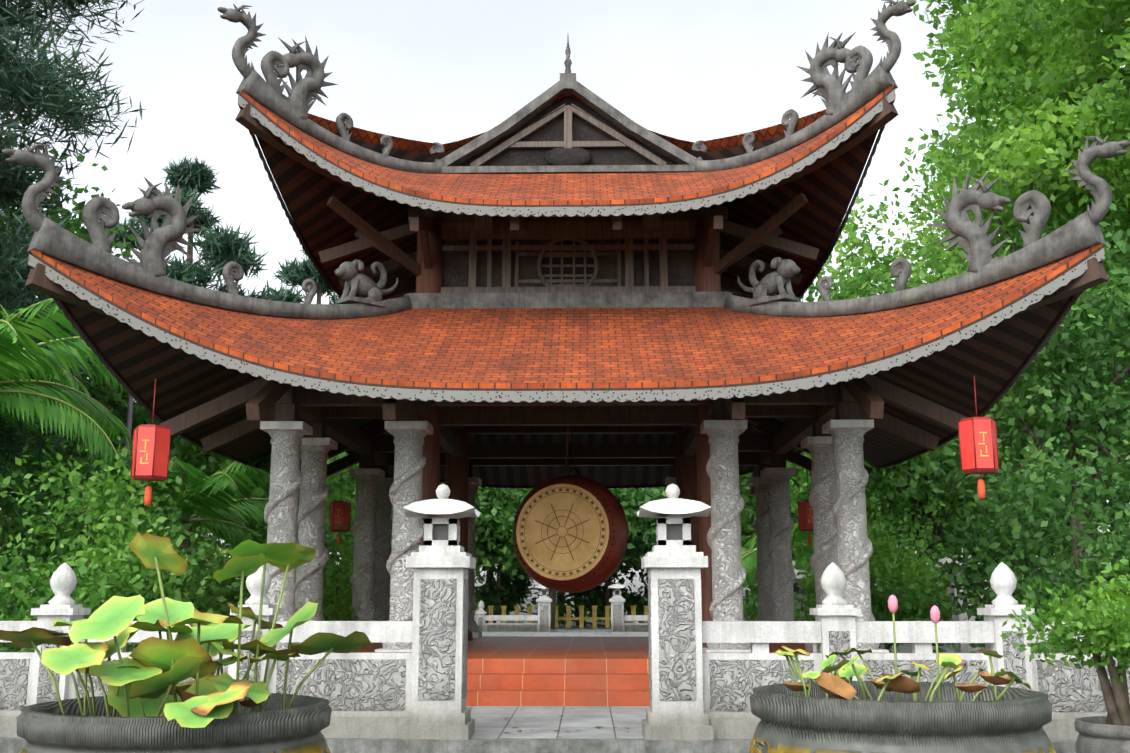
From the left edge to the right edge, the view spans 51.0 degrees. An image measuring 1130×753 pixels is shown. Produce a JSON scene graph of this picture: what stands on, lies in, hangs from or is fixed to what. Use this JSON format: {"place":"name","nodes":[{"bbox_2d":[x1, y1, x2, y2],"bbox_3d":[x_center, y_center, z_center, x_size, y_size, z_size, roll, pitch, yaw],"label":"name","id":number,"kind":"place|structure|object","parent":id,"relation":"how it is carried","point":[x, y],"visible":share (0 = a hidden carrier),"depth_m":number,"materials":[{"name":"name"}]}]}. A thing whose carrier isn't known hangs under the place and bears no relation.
{"place":"outdoors","nodes":[
{"label":"outdoors","id":0,"kind":"place"},
{"bbox_2d":[7,599,942,623],"bbox_3d":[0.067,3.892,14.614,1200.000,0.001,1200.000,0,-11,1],"label":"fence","id":1,"kind":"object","parent":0,"point":[534,611],"depth_m":83.41,"materials":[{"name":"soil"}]},
{"bbox_2d":[0,0,144,476],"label":"pine","id":2,"kind":"object","parent":1,"relation":"on","point":[21,86],"visible":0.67,"depth_m":15.61,"materials":[{"name":"green plant"}]},
{"bbox_2d":[485,567,494,622],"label":"tree","id":3,"kind":"object","parent":1,"relation":"on","point":[489,573],"depth_m":45.42,"materials":[{"name":"green plant"}]},
{"bbox_2d":[557,592,564,623],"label":"tree","id":4,"kind":"object","parent":1,"relation":"on","point":[561,614],"depth_m":49.98,"materials":[{"name":"green plant"}]},
{"bbox_2d":[750,595,1055,752],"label":"pot","id":5,"kind":"object","parent":1,"relation":"on","point":[836,712],"visible":1,"depth_m":4.58,"materials":[{"name":"grey stone"}]},
{"bbox_2d":[813,84,1129,568],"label":"tree","id":6,"kind":"object","parent":1,"relation":"on","point":[927,251],"visible":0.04,"depth_m":21.62,"materials":[{"name":"green plant"}]},
{"bbox_2d":[898,0,1129,328],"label":"tree","id":7,"kind":"object","parent":1,"relation":"on","point":[991,41],"visible":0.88,"depth_m":20.09,"materials":[{"name":"green plant"}]},
{"bbox_2d":[899,0,1129,275],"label":"tree","id":8,"kind":"object","parent":1,"relation":"on","point":[946,168],"visible":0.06,"depth_m":29.15,"materials":[{"name":"green plant"}]},
{"bbox_2d":[1074,716,1129,752],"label":"pot","id":9,"kind":"object","parent":1,"relation":"on","point":[1097,734],"visible":0.92,"depth_m":6.51,"materials":[{"name":"stone"}]},
{"bbox_2d":[1000,558,1129,725],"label":"potted tree","id":10,"kind":"object","parent":9,"relation":"on","point":[1103,626],"visible":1,"depth_m":6.72,"materials":[{"name":"green plant"}]},
{"bbox_2d":[0,624,1072,738],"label":"terrace paving","id":11,"kind":"structure","parent":0,"point":[533,721],"depth_m":9.89,"materials":[{"name":"grey stone"}]},
{"bbox_2d":[0,642,11,650],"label":"shrub","id":12,"kind":"object","parent":11,"relation":"on","point":[8,645],"visible":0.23,"depth_m":11.53,"materials":[{"name":"green plant"}]},
{"bbox_2d":[0,304,128,499],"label":"palm","id":13,"kind":"object","parent":11,"relation":"on","point":[74,382],"visible":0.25,"depth_m":16.18,"materials":[{"name":"green plant"}]},
{"bbox_2d":[0,298,132,483],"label":"palm","id":14,"kind":"object","parent":11,"relation":"on","point":[20,402],"visible":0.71,"depth_m":13.26,"materials":[{"name":"green plant"}]},
{"bbox_2d":[0,116,139,512],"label":"tree","id":15,"kind":"object","parent":11,"relation":"on","point":[74,226],"visible":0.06,"depth_m":19.72,"materials":[{"name":"green plant"}]},
{"bbox_2d":[0,440,205,651],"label":"shrub","id":16,"kind":"object","parent":11,"relation":"on","point":[6,523],"visible":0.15,"depth_m":14.35,"materials":[{"name":"green plant"}]},
{"bbox_2d":[0,277,233,572],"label":"tree","id":17,"kind":"object","parent":11,"relation":"on","point":[142,412],"visible":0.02,"depth_m":21.34,"materials":[{"name":"green plant"}]},
{"bbox_2d":[0,432,247,651],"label":"shrub","id":18,"kind":"object","parent":11,"relation":"on","point":[132,575],"visible":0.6,"depth_m":12.19,"materials":[{"name":"green plant"}]},
{"bbox_2d":[121,395,133,540],"bbox_3d":[-6.775,1.673,18.124,0.520,5.330,0.281,0,-11,1],"label":"trunk","id":19,"kind":"object","parent":11,"relation":"on","point":[129,414],"depth_m":18.37,"materials":[{"name":"grey"}]},
{"bbox_2d":[0,532,371,752],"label":"potted plant","id":20,"kind":"object","parent":11,"relation":"on","point":[148,703],"visible":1,"depth_m":4.55,"materials":[{"name":"green plant"}]},
{"bbox_2d":[103,155,274,550],"bbox_3d":[-9.691,0.484,30.096,6.969,12.579,7.924,10,-14,-42],"label":"pine","id":21,"kind":"object","parent":11,"relation":"on","point":[223,247],"visible":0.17,"depth_m":29.85,"materials":[{"name":"green plant"}]},
{"bbox_2d":[69,450,328,587],"bbox_3d":[-5.301,2.682,16.662,3.783,3.130,3.998,0,-11,1],"label":"palm","id":22,"kind":"object","parent":11,"relation":"on","point":[213,498],"visible":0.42,"depth_m":16.40,"materials":[{"name":"green plant"}]},
{"bbox_2d":[89,383,392,588],"bbox_3d":[-5.863,2.330,24.249,7.649,6.824,7.476,0,-11,1],"label":"tree","id":23,"kind":"object","parent":11,"relation":"on","point":[345,492],"visible":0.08,"depth_m":22.31,"materials":[{"name":"green plant"}]},
{"bbox_2d":[181,524,360,651],"bbox_3d":[-4.185,2.983,15.994,3.286,2.437,3.890,0,-11,1],"label":"shrub","id":24,"kind":"object","parent":11,"relation":"on","point":[330,609],"visible":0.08,"depth_m":15.80,"materials":[{"name":"green plant"}]},
{"bbox_2d":[257,244,354,484],"bbox_3d":[-7.374,1.453,34.530,6.210,12.298,6.474,-6,-12,31],"label":"pine","id":25,"kind":"object","parent":11,"relation":"on","point":[292,274],"visible":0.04,"depth_m":34.87,"materials":[{"name":"green plant"}]},
{"bbox_2d":[322,509,391,620],"bbox_3d":[-4.004,3.663,20.446,3.773,2.741,3.703,-3,-11,16],"label":"shrub","id":26,"kind":"object","parent":11,"relation":"on","point":[337,588],"visible":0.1,"depth_m":19.85,"materials":[{"name":"green plant"}]},
{"bbox_2d":[325,504,495,564],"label":"tree","id":27,"kind":"object","parent":11,"relation":"on","point":[326,532],"depth_m":41.31,"materials":[{"name":"green plant"}]},
{"bbox_2d":[338,483,516,581],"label":"yard tree","id":28,"kind":"object","parent":11,"relation":"on","point":[485,518],"visible":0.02,"depth_m":36.15,"materials":[{"name":"green plant"}]},
{"bbox_2d":[486,488,507,622],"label":"yard tree","id":29,"kind":"object","parent":11,"relation":"on","point":[499,580],"depth_m":40.40,"materials":[{"name":"green plant"}]},
{"bbox_2d":[471,708,628,736],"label":"path leaf litter","id":30,"kind":"object","parent":11,"relation":"on","point":[554,730],"depth_m":8.94,"materials":[{"name":"brown plant"}]},
{"bbox_2d":[475,486,649,628],"bbox_3d":[-0.553,5.258,37.297,6.905,5.867,6.852,0,-11,1],"label":"yard tree","id":31,"kind":"object","parent":11,"relation":"on","point":[514,498],"visible":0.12,"depth_m":36.02,"materials":[{"name":"green plant"}]},
{"bbox_2d":[0,484,1129,752],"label":"railing","id":32,"kind":"object","parent":11,"relation":"on","point":[400,702],"visible":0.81,"depth_m":8.53,"materials":[{"name":"stone"}]},
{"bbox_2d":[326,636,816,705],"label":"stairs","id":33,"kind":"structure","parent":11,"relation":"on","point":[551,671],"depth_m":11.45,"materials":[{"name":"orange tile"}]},
{"bbox_2d":[25,98,1108,647],"bbox_3d":[0.067,0.540,15.238,9.753,5.701,9.753,0,-11,1],"label":"timber frame","id":34,"kind":"object","parent":33,"relation":"on","point":[569,534],"visible":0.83,"depth_m":13.65,"materials":[{"name":"brown wood"}]},
{"bbox_2d":[2,0,1129,488],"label":"roof trim","id":35,"kind":"structure","parent":34,"relation":"attached to","point":[974,240],"depth_m":12.40,"materials":[{"name":"stone"}]},
{"bbox_2d":[31,240,1101,487],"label":"roof","id":36,"kind":"structure","parent":34,"relation":"on","point":[563,348],"depth_m":11.89,"materials":[{"name":"tile"}]},
{"bbox_2d":[240,83,893,298],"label":"roof","id":37,"kind":"structure","parent":34,"relation":"on","point":[814,221],"depth_m":13.51,"materials":[{"name":"tile"}]},
{"bbox_2d":[459,96,677,165],"bbox_3d":[0.067,-2.708,15.843,3.000,1.031,2.995,0,-11,1],"label":"gable","id":38,"kind":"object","parent":37,"relation":"attached to","point":[565,135],"visible":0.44,"depth_m":14.41,"materials":[{"name":"grey wood"}]},
{"bbox_2d":[434,214,719,292],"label":"walls","id":39,"kind":"structure","parent":34,"relation":"attached to","point":[648,253],"depth_m":13.91,"materials":[{"name":"brown wood"}]},
{"bbox_2d":[260,420,888,652],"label":"stone columns","id":40,"kind":"structure","parent":33,"relation":"on","point":[837,503],"depth_m":12.16,"materials":[{"name":"grey stone"}]},
{"bbox_2d":[204,558,988,625],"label":"hedge","id":41,"kind":"object","parent":11,"relation":"on","point":[516,591],"visible":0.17,"depth_m":40.60,"materials":[{"name":"green plant"}]},
{"bbox_2d":[574,490,635,625],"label":"tree","id":42,"kind":"object","parent":11,"relation":"on","point":[576,610],"depth_m":41.57,"materials":[{"name":"green plant"}]},
{"bbox_2d":[605,487,658,626],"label":"yard tree","id":43,"kind":"object","parent":11,"relation":"on","point":[608,592],"depth_m":39.76,"materials":[{"name":"green plant"}]},
{"bbox_2d":[611,487,756,576],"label":"yard tree","id":44,"kind":"object","parent":11,"relation":"on","point":[647,525],"visible":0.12,"depth_m":36.51,"materials":[{"name":"green plant"}]},
{"bbox_2d":[650,547,749,570],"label":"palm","id":45,"kind":"object","parent":11,"relation":"on","point":[743,550],"visible":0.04,"depth_m":25.59,"materials":[{"name":"green plant"}]},
{"bbox_2d":[476,606,947,627],"bbox_3d":[0.537,8.099,38.238,34.000,1.360,0.300,0,-11,1],"label":"yellow fence","id":46,"kind":"object","parent":11,"relation":"on","point":[581,618],"visible":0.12,"depth_m":38.26,"materials":[{"name":"paint"}]},
{"bbox_2d":[474,580,952,631],"bbox_3d":[0.458,6.922,34.390,40.000,1.985,1.000,0,-11,1],"label":"railing","id":47,"kind":"object","parent":11,"relation":"on","point":[543,616],"visible":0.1,"depth_m":34.27,"materials":[{"name":"stone"}]},
{"bbox_2d":[740,499,804,567],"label":"yard tree","id":48,"kind":"object","parent":11,"relation":"on","point":[743,527],"visible":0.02,"depth_m":36.31,"materials":[{"name":"green plant"}]},
{"bbox_2d":[652,470,895,568],"bbox_3d":[6.161,3.252,32.938,6.811,8.192,6.882,9,-14,-40],"label":"tree","id":49,"kind":"object","parent":11,"relation":"on","point":[744,519],"depth_m":32.57,"materials":[{"name":"green plant"}]},
{"bbox_2d":[743,577,815,620],"bbox_3d":[5.442,5.868,30.201,3.637,1.980,3.765,-10,-15,43],"label":"shrub","id":50,"kind":"object","parent":11,"relation":"on","point":[750,611],"visible":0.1,"depth_m":30.34,"materials":[{"name":"green plant"}]},
{"bbox_2d":[741,523,871,594],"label":"tree","id":51,"kind":"object","parent":11,"relation":"on","point":[749,560],"visible":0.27,"depth_m":23.39,"materials":[{"name":"green plant"}]},
{"bbox_2d":[739,254,958,538],"bbox_3d":[6.663,1.896,27.963,8.174,9.027,8.317,-9,-14,41],"label":"tree","id":52,"kind":"object","parent":11,"relation":"on","point":[744,486],"visible":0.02,"depth_m":27.03,"materials":[{"name":"green plant"}]},
{"bbox_2d":[793,511,985,652],"bbox_3d":[5.149,3.582,19.650,3.648,2.607,3.667,7,-12,-31],"label":"shrub","id":53,"kind":"object","parent":11,"relation":"on","point":[887,579],"visible":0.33,"depth_m":18.94,"materials":[{"name":"green plant"}]},
{"bbox_2d":[755,365,1067,645],"bbox_3d":[7.535,2.137,25.010,7.398,7.464,7.324,0,-11,1],"label":"tree","id":54,"kind":"object","parent":11,"relation":"on","point":[900,501],"visible":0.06,"depth_m":24.09,"materials":[{"name":"green plant"}]},
{"bbox_2d":[868,487,971,591],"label":"tree","id":55,"kind":"object","parent":11,"relation":"on","point":[900,532],"depth_m":32.92,"materials":[{"name":"green plant"}]},
{"bbox_2d":[857,185,1129,580],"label":"tree","id":56,"kind":"object","parent":11,"relation":"on","point":[947,278],"depth_m":30.52,"materials":[{"name":"green plant"}]},
{"bbox_2d":[884,202,1129,652],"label":"tree","id":57,"kind":"object","parent":11,"relation":"on","point":[1081,416],"visible":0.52,"depth_m":16.63,"materials":[{"name":"green plant"}]},
{"bbox_2d":[893,398,1129,574],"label":"tree","id":58,"kind":"object","parent":11,"relation":"on","point":[1051,538],"visible":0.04,"depth_m":26.21,"materials":[{"name":"green plant"}]},
{"bbox_2d":[922,430,1129,652],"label":"shrub","id":59,"kind":"object","parent":11,"relation":"on","point":[1024,560],"visible":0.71,"depth_m":13.72,"materials":[{"name":"green plant"}]},
{"bbox_2d":[1095,283,1129,371],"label":"tree","id":60,"kind":"object","parent":11,"relation":"on","point":[1114,333],"visible":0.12,"depth_m":18.62,"materials":[{"name":"green plant"}]},
{"bbox_2d":[0,0,1124,598],"label":"sky","id":61,"kind":"structure","parent":0,"point":[431,71],"materials":[{"name":"white"}]},
{"bbox_2d":[191,548,1096,652],"bbox_3d":[1.402,3.578,19.071,19.176,1.930,4.976,0,-11,1],"label":"shrub","id":62,"kind":"object","parent":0,"point":[965,648],"visible":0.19,"depth_m":16.93,"materials":[{"name":"plant"}]}
]}

